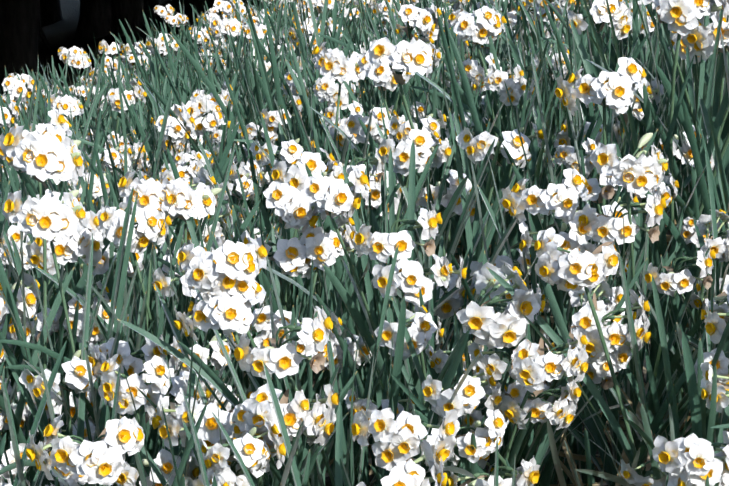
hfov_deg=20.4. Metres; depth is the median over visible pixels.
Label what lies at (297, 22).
narcissus
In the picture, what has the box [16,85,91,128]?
narcissus
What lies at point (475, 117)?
narcissus
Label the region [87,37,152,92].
narcissus
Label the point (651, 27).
narcissus
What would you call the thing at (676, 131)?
narcissus
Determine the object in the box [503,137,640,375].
narcissus
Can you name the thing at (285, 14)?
narcissus
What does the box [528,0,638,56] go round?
narcissus
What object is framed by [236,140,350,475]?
narcissus
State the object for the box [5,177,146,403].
narcissus
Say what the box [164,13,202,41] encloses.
narcissus
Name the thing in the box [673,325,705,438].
narcissus
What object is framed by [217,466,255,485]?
narcissus
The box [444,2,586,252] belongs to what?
narcissus
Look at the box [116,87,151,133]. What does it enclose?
narcissus
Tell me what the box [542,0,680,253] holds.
narcissus
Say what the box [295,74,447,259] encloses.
narcissus
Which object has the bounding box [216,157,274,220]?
narcissus
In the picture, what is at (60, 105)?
narcissus
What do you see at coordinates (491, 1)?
narcissus
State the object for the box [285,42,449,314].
narcissus
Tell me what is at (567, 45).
narcissus
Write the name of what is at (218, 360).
narcissus
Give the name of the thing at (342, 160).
narcissus
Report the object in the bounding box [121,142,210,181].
narcissus
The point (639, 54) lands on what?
narcissus
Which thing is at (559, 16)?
narcissus
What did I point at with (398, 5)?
narcissus
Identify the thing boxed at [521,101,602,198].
narcissus
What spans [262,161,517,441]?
narcissus
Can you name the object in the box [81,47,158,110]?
narcissus
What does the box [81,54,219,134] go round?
narcissus
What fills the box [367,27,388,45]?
narcissus
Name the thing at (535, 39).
narcissus
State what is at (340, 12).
narcissus
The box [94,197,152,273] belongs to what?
narcissus
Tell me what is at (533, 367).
narcissus
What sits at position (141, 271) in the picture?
narcissus
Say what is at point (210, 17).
narcissus
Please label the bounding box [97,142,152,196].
narcissus
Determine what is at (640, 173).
narcissus
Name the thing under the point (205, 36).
narcissus
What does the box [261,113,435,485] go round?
narcissus
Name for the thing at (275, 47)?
narcissus
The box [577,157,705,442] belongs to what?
narcissus
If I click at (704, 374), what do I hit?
narcissus
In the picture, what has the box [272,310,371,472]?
narcissus
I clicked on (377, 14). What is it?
narcissus
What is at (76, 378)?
narcissus
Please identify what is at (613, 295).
narcissus
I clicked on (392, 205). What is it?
narcissus
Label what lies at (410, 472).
narcissus
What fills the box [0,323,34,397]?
narcissus
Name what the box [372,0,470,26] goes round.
narcissus
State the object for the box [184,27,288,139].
narcissus
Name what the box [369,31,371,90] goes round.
narcissus
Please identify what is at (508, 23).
narcissus
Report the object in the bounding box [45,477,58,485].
narcissus
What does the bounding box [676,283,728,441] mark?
narcissus
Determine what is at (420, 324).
narcissus
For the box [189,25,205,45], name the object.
narcissus
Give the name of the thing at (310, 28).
narcissus
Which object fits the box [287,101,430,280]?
narcissus
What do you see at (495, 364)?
narcissus
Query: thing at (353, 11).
narcissus
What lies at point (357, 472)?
narcissus
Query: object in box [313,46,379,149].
narcissus
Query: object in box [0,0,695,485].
hillside ground
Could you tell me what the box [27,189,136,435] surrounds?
narcissus
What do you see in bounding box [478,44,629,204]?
narcissus
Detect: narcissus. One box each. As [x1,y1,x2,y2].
[0,56,109,154]
[0,91,97,284]
[0,91,171,279]
[0,93,109,131]
[0,101,90,185]
[0,108,100,370]
[0,117,142,225]
[0,125,175,485]
[0,143,93,291]
[0,158,57,437]
[0,166,30,225]
[0,173,254,448]
[0,181,126,442]
[0,186,260,485]
[0,190,182,485]
[0,197,82,348]
[0,210,131,374]
[0,218,16,301]
[0,233,138,485]
[0,234,33,356]
[0,269,22,355]
[0,272,40,463]
[0,317,45,477]
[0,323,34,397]
[0,340,66,485]
[0,366,40,444]
[0,373,11,396]
[0,376,19,404]
[0,406,6,443]
[0,441,28,485]
[1,64,105,133]
[1,75,108,186]
[1,89,31,119]
[1,117,28,206]
[1,225,54,357]
[1,341,127,485]
[1,354,207,485]
[1,403,40,476]
[2,229,155,417]
[2,267,257,484]
[2,281,53,372]
[2,479,29,485]
[3,206,177,370]
[3,264,93,376]
[4,57,98,117]
[4,90,22,172]
[4,106,153,209]
[5,171,212,429]
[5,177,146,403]
[5,235,26,377]
[6,148,215,345]
[6,193,107,363]
[7,73,71,112]
[8,305,141,477]
[9,268,67,439]
[9,269,94,348]
[11,278,56,381]
[12,63,52,122]
[13,100,34,122]
[15,51,68,112]
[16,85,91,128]
[16,121,239,336]
[17,189,66,355]
[17,390,94,482]
[20,75,46,123]
[21,67,85,87]
[22,109,149,350]
[23,59,100,131]
[23,119,150,211]
[23,420,94,485]
[25,469,44,485]
[27,53,101,115]
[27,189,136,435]
[28,74,108,174]
[29,78,116,135]
[29,355,95,485]
[31,470,40,485]
[32,71,160,127]
[34,85,75,125]
[34,206,271,381]
[34,238,104,441]
[37,69,167,128]
[37,189,63,472]
[37,212,258,342]
[37,262,82,436]
[38,46,125,96]
[39,176,188,474]
[44,363,223,484]
[45,94,127,191]
[45,372,303,485]
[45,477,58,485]
[48,75,96,86]
[49,48,180,137]
[49,136,131,303]
[49,451,87,485]
[50,281,109,484]
[50,286,128,417]
[51,97,151,198]
[56,39,124,96]
[59,65,187,176]
[60,482,79,485]
[62,53,123,103]
[62,75,146,171]
[65,70,238,168]
[66,87,242,205]
[66,172,114,426]
[67,70,120,145]
[67,143,235,467]
[68,49,192,132]
[69,85,88,97]
[70,66,115,86]
[70,202,202,410]
[79,125,94,150]
[79,449,198,485]
[80,327,237,462]
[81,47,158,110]
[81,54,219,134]
[82,57,109,122]
[84,152,231,322]
[84,167,147,300]
[84,347,236,485]
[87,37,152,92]
[87,338,181,485]
[88,328,276,462]
[92,50,172,84]
[92,56,167,124]
[93,33,119,113]
[93,86,118,150]
[93,87,112,121]
[93,110,147,300]
[94,106,191,203]
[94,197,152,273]
[95,140,144,302]
[96,72,124,83]
[96,155,159,198]
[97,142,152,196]
[97,243,212,343]
[100,54,121,85]
[100,130,154,159]
[101,126,136,178]
[101,171,150,209]
[102,114,136,206]
[103,85,118,132]
[105,169,272,380]
[106,55,176,87]
[107,97,230,226]
[107,104,137,128]
[107,202,172,347]
[108,73,207,172]
[109,167,258,380]
[110,12,184,46]
[110,42,189,149]
[110,233,273,485]
[114,65,136,80]
[114,257,544,485]
[116,54,206,154]
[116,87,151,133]
[117,79,187,168]
[117,116,213,164]
[117,237,398,485]
[118,33,187,91]
[119,19,242,100]
[120,391,241,478]
[121,55,137,68]
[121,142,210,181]
[122,45,187,119]
[122,111,281,339]
[123,31,181,124]
[127,54,148,76]
[130,227,178,304]
[131,30,184,75]
[133,84,240,171]
[134,399,239,485]
[135,36,158,114]
[135,169,256,341]
[136,30,270,263]
[136,257,317,485]
[137,4,175,38]
[139,9,240,94]
[139,100,298,319]
[141,417,309,485]
[142,10,239,80]
[142,38,350,294]
[142,198,232,359]
[145,57,229,115]
[145,237,275,374]
[148,34,217,93]
[149,7,212,70]
[149,22,281,149]
[149,102,185,152]
[150,0,185,41]
[150,58,275,163]
[151,28,249,154]
[152,79,235,162]
[153,13,189,44]
[153,122,281,284]
[156,223,371,470]
[156,244,329,458]
[161,73,283,199]
[161,169,306,368]
[161,383,275,479]
[163,54,180,85]
[163,151,269,341]
[164,0,283,117]
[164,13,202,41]
[165,167,318,392]
[166,147,403,398]
[167,50,289,134]
[170,0,339,208]
[170,205,363,403]
[173,149,298,317]
[176,436,235,461]
[177,34,295,105]
[178,58,225,75]
[178,58,268,110]
[178,334,356,485]
[179,28,213,61]
[180,22,290,117]
[181,12,321,119]
[183,42,264,79]
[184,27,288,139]
[185,338,349,485]
[188,129,277,227]
[189,0,278,26]
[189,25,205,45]
[189,38,228,60]
[189,47,214,63]
[192,5,246,50]
[192,93,223,168]
[193,181,473,477]
[194,54,285,200]
[196,23,234,52]
[197,124,392,386]
[198,109,298,318]
[201,0,289,80]
[201,45,305,184]
[202,7,229,18]
[202,128,481,479]
[203,0,276,43]
[208,0,316,59]
[208,207,318,284]
[208,304,389,485]
[209,16,292,84]
[209,121,269,211]
[210,40,252,116]
[210,69,268,207]
[211,69,289,205]
[212,44,261,107]
[212,142,252,206]
[212,220,281,376]
[212,355,434,485]
[214,110,309,264]
[215,41,325,122]
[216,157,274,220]
[217,42,397,380]
[217,366,350,485]
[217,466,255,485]
[222,221,281,388]
[222,305,358,485]
[224,39,294,87]
[227,0,296,96]
[228,8,279,52]
[229,0,328,57]
[229,159,280,227]
[230,17,315,74]
[234,45,442,251]
[234,124,297,291]
[235,0,329,152]
[235,162,274,222]
[235,213,358,485]
[236,59,267,124]
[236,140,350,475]
[237,28,345,189]
[238,0,295,98]
[238,36,261,91]
[238,65,304,141]
[240,60,288,204]
[243,48,266,104]
[244,0,288,37]
[244,7,277,24]
[247,0,274,22]
[249,87,392,358]
[249,93,320,226]
[250,0,352,44]
[251,0,288,25]
[252,35,295,49]
[255,0,406,152]
[256,334,372,485]
[257,0,329,90]
[257,311,341,485]
[258,207,439,460]
[259,30,414,125]
[259,94,302,145]
[261,0,322,50]
[261,1,317,54]
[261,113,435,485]
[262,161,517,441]
[263,210,342,381]
[264,118,454,398]
[266,17,348,72]
[268,69,322,261]
[270,72,364,264]
[271,68,399,278]
[272,88,307,161]
[272,104,335,249]
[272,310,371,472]
[274,76,398,218]
[279,15,296,60]
[279,86,399,371]
[279,104,382,368]
[280,24,330,62]
[281,23,328,111]
[283,369,414,485]
[284,31,325,72]
[284,56,314,98]
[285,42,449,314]
[287,0,354,53]
[287,27,353,101]
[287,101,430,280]
[288,87,494,485]
[290,0,388,68]
[290,97,564,485]
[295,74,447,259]
[298,419,444,485]
[300,1,361,50]
[300,51,408,163]
[301,0,416,86]
[303,17,331,28]
[304,61,416,109]
[305,0,385,86]
[306,49,367,110]
[307,50,399,113]
[310,53,505,327]
[310,104,372,156]
[313,0,382,39]
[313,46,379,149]
[317,0,530,255]
[317,146,453,482]
[318,103,446,272]
[319,4,363,44]
[321,0,357,37]
[321,147,417,420]
[321,201,474,476]
[322,24,451,276]
[322,34,440,299]
[323,99,410,287]
[326,28,396,182]
[327,23,485,217]
[329,24,342,39]
[337,0,368,43]
[337,1,365,42]
[338,0,384,47]
[339,0,435,42]
[339,3,510,168]
[340,407,459,485]
[342,25,410,106]
[342,105,451,232]
[342,139,529,414]
[342,293,443,485]
[347,231,566,460]
[348,0,375,44]
[349,43,367,52]
[349,168,403,419]
[349,453,424,481]
[350,7,366,92]
[350,263,475,478]
[352,5,462,256]
[354,0,376,32]
[355,375,470,485]
[356,435,446,485]
[357,37,563,479]
[358,0,435,50]
[358,440,503,485]
[360,0,439,46]
[360,260,418,365]
[361,33,446,246]
[362,32,437,51]
[363,0,483,34]
[363,2,467,82]
[364,28,483,104]
[365,0,386,34]
[365,12,647,369]
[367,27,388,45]
[367,96,474,232]
[367,169,502,465]
[368,48,464,240]
[369,8,474,230]
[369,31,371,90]
[369,424,539,485]
[371,341,513,471]
[372,0,403,25]
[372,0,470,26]
[372,234,466,485]
[373,101,439,300]
[375,9,447,245]
[375,108,691,468]
[377,0,424,25]
[379,12,468,92]
[382,19,444,41]
[384,16,426,98]
[385,0,473,102]
[385,0,510,255]
[389,1,549,116]
[391,105,626,364]
[391,374,565,485]
[392,2,479,94]
[392,298,567,475]
[392,357,512,476]
[396,3,545,296]
[397,58,530,288]
[399,63,480,298]
[402,66,461,247]
[405,0,558,229]
[409,4,492,97]
[409,36,638,230]
[413,40,551,160]
[414,6,589,314]
[415,59,565,327]
[418,29,515,262]
[420,53,557,252]
[425,112,490,323]
[425,380,519,484]
[427,0,515,30]
[428,0,510,87]
[429,0,462,20]
[435,34,469,167]
[436,0,469,8]
[437,0,581,302]
[439,5,728,385]
[443,63,569,310]
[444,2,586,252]
[446,0,586,121]
[446,61,534,260]
[447,334,598,484]
[448,0,501,94]
[450,154,621,484]
[453,306,595,483]
[457,5,520,114]
[457,74,581,247]
[460,280,622,477]
[464,243,598,467]
[466,440,498,485]
[467,0,533,115]
[467,55,574,269]
[468,0,618,81]
[470,250,650,479]
[477,185,689,485]
[478,17,548,114]
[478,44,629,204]
[479,1,606,139]
[479,45,511,56]
[480,0,521,114]
[480,3,602,225]
[480,27,519,114]
[481,95,514,192]
[482,0,579,182]
[485,0,604,43]
[486,231,728,479]
[487,0,596,181]
[490,0,707,257]
[490,105,521,245]
[491,77,691,326]
[496,215,631,485]
[497,0,612,147]
[498,382,568,485]
[501,0,654,243]
[501,9,536,113]
[502,51,693,446]
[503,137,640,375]
[504,81,722,485]
[507,40,594,178]
[510,19,564,80]
[512,458,515,485]
[516,2,595,48]
[520,0,608,170]
[520,276,630,485]
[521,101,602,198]
[523,239,679,485]
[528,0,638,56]
[528,16,648,286]
[528,44,599,279]
[533,187,701,485]
[534,340,728,485]
[536,209,719,456]
[541,2,710,216]
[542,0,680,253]
[545,0,712,219]
[550,0,678,317]
[551,31,660,138]
[552,23,652,120]
[555,0,619,121]
[555,0,670,242]
[558,88,728,423]
[558,204,728,469]
[559,23,642,114]
[560,428,668,485]
[564,0,652,109]
[570,0,728,402]
[574,275,728,485]
[574,345,668,465]
[576,0,682,112]
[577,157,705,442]
[581,0,663,200]
[586,0,724,265]
[590,133,726,483]
[592,9,682,217]
[592,59,698,274]
[597,118,692,407]
[599,28,728,423]
[603,13,663,120]
[612,125,714,356]
[618,305,717,437]
[621,173,728,458]
[625,241,715,393]
[625,281,728,479]
[634,22,710,196]
[637,6,728,328]
[639,0,681,68]
[645,4,725,255]
[645,216,683,241]
[647,274,728,437]
[648,12,728,332]
[652,397,728,485]
[656,11,728,312]
[658,64,682,214]
[658,129,728,429]
[661,7,728,220]
[661,44,728,269]
[662,97,728,274]
[664,471,721,485]
[667,430,728,485]
[671,62,727,263]
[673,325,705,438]
[675,295,728,352]
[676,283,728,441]
[693,121,728,227]
[693,148,728,348]
[709,14,726,81]
[710,424,728,427]
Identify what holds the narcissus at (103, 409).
on the hillside ground
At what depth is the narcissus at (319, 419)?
1.92 m
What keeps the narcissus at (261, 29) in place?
on the hillside ground
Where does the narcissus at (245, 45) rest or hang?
on the hillside ground
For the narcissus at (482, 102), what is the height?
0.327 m
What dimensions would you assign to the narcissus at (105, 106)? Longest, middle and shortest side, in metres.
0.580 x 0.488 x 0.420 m
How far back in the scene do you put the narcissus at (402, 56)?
2.68 m
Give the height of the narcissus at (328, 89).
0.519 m
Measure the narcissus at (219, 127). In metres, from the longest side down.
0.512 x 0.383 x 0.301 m
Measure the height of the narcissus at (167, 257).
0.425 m
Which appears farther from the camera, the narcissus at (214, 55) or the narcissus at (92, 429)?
the narcissus at (214, 55)
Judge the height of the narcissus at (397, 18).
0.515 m
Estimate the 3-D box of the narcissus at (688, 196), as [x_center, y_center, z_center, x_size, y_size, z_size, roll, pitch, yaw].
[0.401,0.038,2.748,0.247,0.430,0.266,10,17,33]
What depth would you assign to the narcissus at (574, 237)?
2.25 m
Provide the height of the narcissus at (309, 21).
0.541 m
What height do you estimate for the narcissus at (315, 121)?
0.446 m
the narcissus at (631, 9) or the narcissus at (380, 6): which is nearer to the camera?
the narcissus at (631, 9)
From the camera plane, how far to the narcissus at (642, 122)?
3.17 m
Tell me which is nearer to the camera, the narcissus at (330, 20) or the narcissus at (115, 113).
the narcissus at (115, 113)
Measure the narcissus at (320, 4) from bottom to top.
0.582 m
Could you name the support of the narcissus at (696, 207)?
on the hillside ground
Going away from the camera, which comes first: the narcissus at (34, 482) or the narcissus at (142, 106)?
the narcissus at (34, 482)
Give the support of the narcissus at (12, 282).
on the hillside ground
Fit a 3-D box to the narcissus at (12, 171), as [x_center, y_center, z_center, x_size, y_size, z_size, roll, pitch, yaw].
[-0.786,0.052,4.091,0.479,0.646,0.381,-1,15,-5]
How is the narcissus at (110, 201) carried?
on the hillside ground
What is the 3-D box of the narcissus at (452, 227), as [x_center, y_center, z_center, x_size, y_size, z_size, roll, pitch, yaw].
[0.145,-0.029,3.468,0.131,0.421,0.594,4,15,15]
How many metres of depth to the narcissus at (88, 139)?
5.03 m
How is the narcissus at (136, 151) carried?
on the hillside ground
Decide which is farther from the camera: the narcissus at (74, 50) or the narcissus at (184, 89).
the narcissus at (74, 50)
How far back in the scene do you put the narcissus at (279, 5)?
7.24 m
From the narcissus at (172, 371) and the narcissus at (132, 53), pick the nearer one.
the narcissus at (172, 371)
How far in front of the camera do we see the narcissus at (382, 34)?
4.77 m
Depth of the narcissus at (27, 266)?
2.94 m
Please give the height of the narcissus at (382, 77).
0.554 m
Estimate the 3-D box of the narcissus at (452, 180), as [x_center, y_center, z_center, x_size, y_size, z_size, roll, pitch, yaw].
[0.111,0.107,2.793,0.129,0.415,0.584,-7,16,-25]
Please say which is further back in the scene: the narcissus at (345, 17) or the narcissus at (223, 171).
the narcissus at (345, 17)
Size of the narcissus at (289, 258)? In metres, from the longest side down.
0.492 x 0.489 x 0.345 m
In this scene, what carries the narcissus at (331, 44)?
on the hillside ground
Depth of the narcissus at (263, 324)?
2.31 m
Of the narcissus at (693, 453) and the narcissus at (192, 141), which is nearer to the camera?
the narcissus at (693, 453)
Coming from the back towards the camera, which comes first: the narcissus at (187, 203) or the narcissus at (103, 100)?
the narcissus at (103, 100)
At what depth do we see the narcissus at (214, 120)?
3.77 m
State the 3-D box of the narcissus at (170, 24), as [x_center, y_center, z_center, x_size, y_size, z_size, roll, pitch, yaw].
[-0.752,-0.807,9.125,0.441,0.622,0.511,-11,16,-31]
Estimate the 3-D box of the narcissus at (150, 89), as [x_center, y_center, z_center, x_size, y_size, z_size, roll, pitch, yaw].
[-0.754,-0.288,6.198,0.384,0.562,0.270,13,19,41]
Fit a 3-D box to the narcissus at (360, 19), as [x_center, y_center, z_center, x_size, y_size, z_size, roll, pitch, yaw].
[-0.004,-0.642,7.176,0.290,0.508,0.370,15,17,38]
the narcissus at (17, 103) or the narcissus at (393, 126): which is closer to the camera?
the narcissus at (393, 126)
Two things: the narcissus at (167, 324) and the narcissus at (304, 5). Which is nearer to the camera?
the narcissus at (167, 324)
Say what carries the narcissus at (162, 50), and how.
on the hillside ground
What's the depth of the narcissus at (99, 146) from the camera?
4.42 m
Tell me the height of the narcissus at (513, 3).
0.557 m
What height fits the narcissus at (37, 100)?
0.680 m
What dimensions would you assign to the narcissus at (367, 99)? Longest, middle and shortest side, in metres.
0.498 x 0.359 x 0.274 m
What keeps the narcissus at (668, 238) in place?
on the hillside ground
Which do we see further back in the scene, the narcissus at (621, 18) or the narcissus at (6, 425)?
the narcissus at (621, 18)
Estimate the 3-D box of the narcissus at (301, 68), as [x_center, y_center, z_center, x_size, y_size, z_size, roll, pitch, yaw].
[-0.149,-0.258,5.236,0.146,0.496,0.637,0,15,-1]
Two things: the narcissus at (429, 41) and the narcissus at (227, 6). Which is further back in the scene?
the narcissus at (227, 6)
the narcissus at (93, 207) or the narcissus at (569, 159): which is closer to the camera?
the narcissus at (569, 159)
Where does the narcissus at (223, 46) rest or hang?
on the hillside ground
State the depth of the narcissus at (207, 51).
7.11 m
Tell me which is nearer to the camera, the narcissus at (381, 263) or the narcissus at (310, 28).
the narcissus at (381, 263)
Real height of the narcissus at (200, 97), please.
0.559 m
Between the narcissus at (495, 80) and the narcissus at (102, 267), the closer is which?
the narcissus at (102, 267)
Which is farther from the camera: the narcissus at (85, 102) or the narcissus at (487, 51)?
the narcissus at (85, 102)
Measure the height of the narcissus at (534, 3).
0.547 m
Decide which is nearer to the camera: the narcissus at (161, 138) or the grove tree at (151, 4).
the narcissus at (161, 138)
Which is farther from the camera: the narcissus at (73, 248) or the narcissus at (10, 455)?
the narcissus at (73, 248)
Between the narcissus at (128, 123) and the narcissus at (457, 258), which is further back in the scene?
the narcissus at (128, 123)
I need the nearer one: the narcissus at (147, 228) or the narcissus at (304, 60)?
the narcissus at (147, 228)
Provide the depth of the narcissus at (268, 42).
6.70 m
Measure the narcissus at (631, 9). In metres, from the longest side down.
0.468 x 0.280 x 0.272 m
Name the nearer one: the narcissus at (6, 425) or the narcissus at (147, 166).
the narcissus at (6, 425)
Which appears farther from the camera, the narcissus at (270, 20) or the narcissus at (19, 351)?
the narcissus at (270, 20)
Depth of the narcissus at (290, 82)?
4.46 m
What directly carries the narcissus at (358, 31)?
on the hillside ground
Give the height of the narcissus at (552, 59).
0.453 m
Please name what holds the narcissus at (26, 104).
on the hillside ground
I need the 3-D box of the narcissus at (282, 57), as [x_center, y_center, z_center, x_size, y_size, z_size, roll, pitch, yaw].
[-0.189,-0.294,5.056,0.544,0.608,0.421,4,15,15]
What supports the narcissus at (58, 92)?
on the hillside ground
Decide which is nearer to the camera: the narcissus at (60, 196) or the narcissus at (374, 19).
the narcissus at (60, 196)
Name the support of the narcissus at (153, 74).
on the hillside ground
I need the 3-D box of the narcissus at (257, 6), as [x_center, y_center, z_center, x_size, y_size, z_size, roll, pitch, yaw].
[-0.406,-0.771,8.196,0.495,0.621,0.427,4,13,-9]
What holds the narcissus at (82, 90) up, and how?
on the hillside ground
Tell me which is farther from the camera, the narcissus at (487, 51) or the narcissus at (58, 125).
the narcissus at (487, 51)
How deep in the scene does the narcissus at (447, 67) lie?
3.69 m
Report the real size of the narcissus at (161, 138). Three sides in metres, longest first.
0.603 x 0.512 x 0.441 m
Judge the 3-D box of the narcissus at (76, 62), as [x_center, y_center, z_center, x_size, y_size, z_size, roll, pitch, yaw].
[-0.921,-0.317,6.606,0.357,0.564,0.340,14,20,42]
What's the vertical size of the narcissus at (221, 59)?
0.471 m
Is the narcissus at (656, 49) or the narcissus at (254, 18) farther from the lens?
the narcissus at (254, 18)
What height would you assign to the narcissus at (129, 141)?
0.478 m
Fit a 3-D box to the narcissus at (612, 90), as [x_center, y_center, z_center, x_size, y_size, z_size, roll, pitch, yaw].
[0.354,0.024,2.579,0.306,0.540,0.297,9,20,31]
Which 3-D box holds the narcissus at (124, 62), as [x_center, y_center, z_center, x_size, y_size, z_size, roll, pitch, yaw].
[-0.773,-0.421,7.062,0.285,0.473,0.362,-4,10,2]
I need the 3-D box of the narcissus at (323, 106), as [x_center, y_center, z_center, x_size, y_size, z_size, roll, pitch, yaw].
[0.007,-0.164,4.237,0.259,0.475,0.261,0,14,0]
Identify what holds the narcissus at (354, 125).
on the hillside ground
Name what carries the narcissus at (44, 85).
on the hillside ground
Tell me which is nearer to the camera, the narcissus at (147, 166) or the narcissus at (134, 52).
the narcissus at (147, 166)
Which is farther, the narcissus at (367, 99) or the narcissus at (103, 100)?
the narcissus at (103, 100)
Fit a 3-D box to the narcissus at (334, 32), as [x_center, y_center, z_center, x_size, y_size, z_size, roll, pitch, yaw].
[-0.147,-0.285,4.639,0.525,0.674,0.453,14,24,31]
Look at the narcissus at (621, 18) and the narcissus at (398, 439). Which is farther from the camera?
the narcissus at (621, 18)
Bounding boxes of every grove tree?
[0,0,40,86]
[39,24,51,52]
[110,0,145,39]
[144,0,158,9]
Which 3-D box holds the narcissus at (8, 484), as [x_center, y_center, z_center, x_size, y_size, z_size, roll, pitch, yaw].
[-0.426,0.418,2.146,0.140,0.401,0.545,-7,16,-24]
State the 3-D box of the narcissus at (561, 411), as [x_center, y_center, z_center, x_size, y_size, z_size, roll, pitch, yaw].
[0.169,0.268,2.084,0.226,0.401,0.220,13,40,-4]
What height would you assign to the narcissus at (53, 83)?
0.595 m
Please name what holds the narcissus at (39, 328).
on the hillside ground
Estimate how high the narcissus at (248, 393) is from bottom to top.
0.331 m
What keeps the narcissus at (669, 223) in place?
on the hillside ground
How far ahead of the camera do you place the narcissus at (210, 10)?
8.56 m
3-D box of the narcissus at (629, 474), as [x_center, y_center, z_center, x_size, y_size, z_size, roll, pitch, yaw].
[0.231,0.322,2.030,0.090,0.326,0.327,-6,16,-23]
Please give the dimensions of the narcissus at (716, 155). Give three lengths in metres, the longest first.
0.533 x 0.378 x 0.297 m
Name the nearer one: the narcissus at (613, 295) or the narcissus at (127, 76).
the narcissus at (613, 295)
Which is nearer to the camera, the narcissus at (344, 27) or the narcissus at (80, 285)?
the narcissus at (80, 285)
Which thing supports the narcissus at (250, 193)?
on the hillside ground
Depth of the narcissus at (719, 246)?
2.21 m
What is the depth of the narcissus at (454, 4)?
5.12 m
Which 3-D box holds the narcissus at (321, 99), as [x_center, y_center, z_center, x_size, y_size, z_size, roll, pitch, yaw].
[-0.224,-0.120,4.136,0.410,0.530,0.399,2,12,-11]
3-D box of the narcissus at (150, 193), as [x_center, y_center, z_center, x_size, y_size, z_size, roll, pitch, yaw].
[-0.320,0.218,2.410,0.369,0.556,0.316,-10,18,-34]
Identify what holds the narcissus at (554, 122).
on the hillside ground
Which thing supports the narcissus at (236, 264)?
on the hillside ground
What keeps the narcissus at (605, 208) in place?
on the hillside ground
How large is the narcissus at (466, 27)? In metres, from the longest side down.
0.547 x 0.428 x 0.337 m
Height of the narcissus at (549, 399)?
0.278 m
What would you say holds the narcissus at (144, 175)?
on the hillside ground
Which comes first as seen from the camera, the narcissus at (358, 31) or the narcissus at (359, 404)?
the narcissus at (359, 404)
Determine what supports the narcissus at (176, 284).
on the hillside ground
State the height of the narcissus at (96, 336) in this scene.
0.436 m
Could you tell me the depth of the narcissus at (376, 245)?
2.23 m
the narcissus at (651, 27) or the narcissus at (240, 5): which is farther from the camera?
the narcissus at (240, 5)
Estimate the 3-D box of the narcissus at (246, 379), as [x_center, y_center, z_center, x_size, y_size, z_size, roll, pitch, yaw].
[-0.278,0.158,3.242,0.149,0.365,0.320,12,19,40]
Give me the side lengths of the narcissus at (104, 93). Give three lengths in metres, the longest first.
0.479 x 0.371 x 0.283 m
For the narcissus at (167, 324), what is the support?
on the hillside ground
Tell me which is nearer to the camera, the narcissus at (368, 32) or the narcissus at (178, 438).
the narcissus at (178, 438)
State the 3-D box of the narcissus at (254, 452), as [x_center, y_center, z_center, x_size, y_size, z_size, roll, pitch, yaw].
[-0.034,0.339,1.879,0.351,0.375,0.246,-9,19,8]
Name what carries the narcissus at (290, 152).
on the hillside ground
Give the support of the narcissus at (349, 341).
on the hillside ground
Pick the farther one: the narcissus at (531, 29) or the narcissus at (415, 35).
the narcissus at (415, 35)
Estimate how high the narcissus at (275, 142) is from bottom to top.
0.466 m
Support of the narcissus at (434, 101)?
on the hillside ground
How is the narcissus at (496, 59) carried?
on the hillside ground
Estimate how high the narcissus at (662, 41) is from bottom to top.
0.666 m
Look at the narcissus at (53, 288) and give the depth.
3.35 m
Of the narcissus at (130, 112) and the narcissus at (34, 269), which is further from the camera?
the narcissus at (130, 112)
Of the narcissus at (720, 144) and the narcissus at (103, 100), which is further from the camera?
the narcissus at (103, 100)
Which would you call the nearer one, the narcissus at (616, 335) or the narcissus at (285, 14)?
the narcissus at (616, 335)
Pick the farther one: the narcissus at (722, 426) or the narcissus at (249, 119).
the narcissus at (249, 119)
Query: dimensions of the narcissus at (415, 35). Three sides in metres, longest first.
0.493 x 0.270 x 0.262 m
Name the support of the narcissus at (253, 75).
on the hillside ground
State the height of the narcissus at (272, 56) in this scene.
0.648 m
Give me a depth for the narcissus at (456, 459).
2.12 m
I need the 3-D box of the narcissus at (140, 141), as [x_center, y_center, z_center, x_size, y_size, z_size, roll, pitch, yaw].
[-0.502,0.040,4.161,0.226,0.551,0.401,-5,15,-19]
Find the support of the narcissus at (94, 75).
on the hillside ground
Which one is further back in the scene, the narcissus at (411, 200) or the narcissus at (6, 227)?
the narcissus at (6, 227)
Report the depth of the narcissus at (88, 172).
3.88 m
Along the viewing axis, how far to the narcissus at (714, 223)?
2.17 m
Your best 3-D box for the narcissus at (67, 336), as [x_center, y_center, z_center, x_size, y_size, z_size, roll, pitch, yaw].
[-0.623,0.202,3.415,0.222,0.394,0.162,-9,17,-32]
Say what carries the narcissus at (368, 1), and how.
on the hillside ground
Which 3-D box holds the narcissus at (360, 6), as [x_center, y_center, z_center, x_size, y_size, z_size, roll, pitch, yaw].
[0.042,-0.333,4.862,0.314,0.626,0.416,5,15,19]
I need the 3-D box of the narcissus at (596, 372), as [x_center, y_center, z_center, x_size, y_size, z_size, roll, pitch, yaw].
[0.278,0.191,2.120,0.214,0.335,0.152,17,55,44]
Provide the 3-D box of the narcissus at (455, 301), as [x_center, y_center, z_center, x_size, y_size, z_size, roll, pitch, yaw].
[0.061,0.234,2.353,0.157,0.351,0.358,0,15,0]
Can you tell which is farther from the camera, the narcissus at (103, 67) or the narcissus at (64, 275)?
the narcissus at (103, 67)
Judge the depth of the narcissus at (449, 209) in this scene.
2.52 m
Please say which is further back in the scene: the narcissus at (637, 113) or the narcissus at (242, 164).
the narcissus at (242, 164)
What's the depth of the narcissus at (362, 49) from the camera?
5.42 m
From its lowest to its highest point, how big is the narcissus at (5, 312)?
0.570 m
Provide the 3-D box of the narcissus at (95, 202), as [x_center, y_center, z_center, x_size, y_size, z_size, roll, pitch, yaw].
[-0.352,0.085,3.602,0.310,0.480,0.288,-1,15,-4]
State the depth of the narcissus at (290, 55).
5.07 m
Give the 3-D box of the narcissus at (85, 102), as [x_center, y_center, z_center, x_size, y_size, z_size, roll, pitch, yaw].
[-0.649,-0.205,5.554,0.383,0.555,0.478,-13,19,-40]
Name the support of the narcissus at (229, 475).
on the hillside ground
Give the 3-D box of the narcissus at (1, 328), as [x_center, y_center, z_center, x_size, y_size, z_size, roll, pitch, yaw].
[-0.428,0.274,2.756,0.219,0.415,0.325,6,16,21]
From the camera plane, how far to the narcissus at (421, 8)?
4.83 m

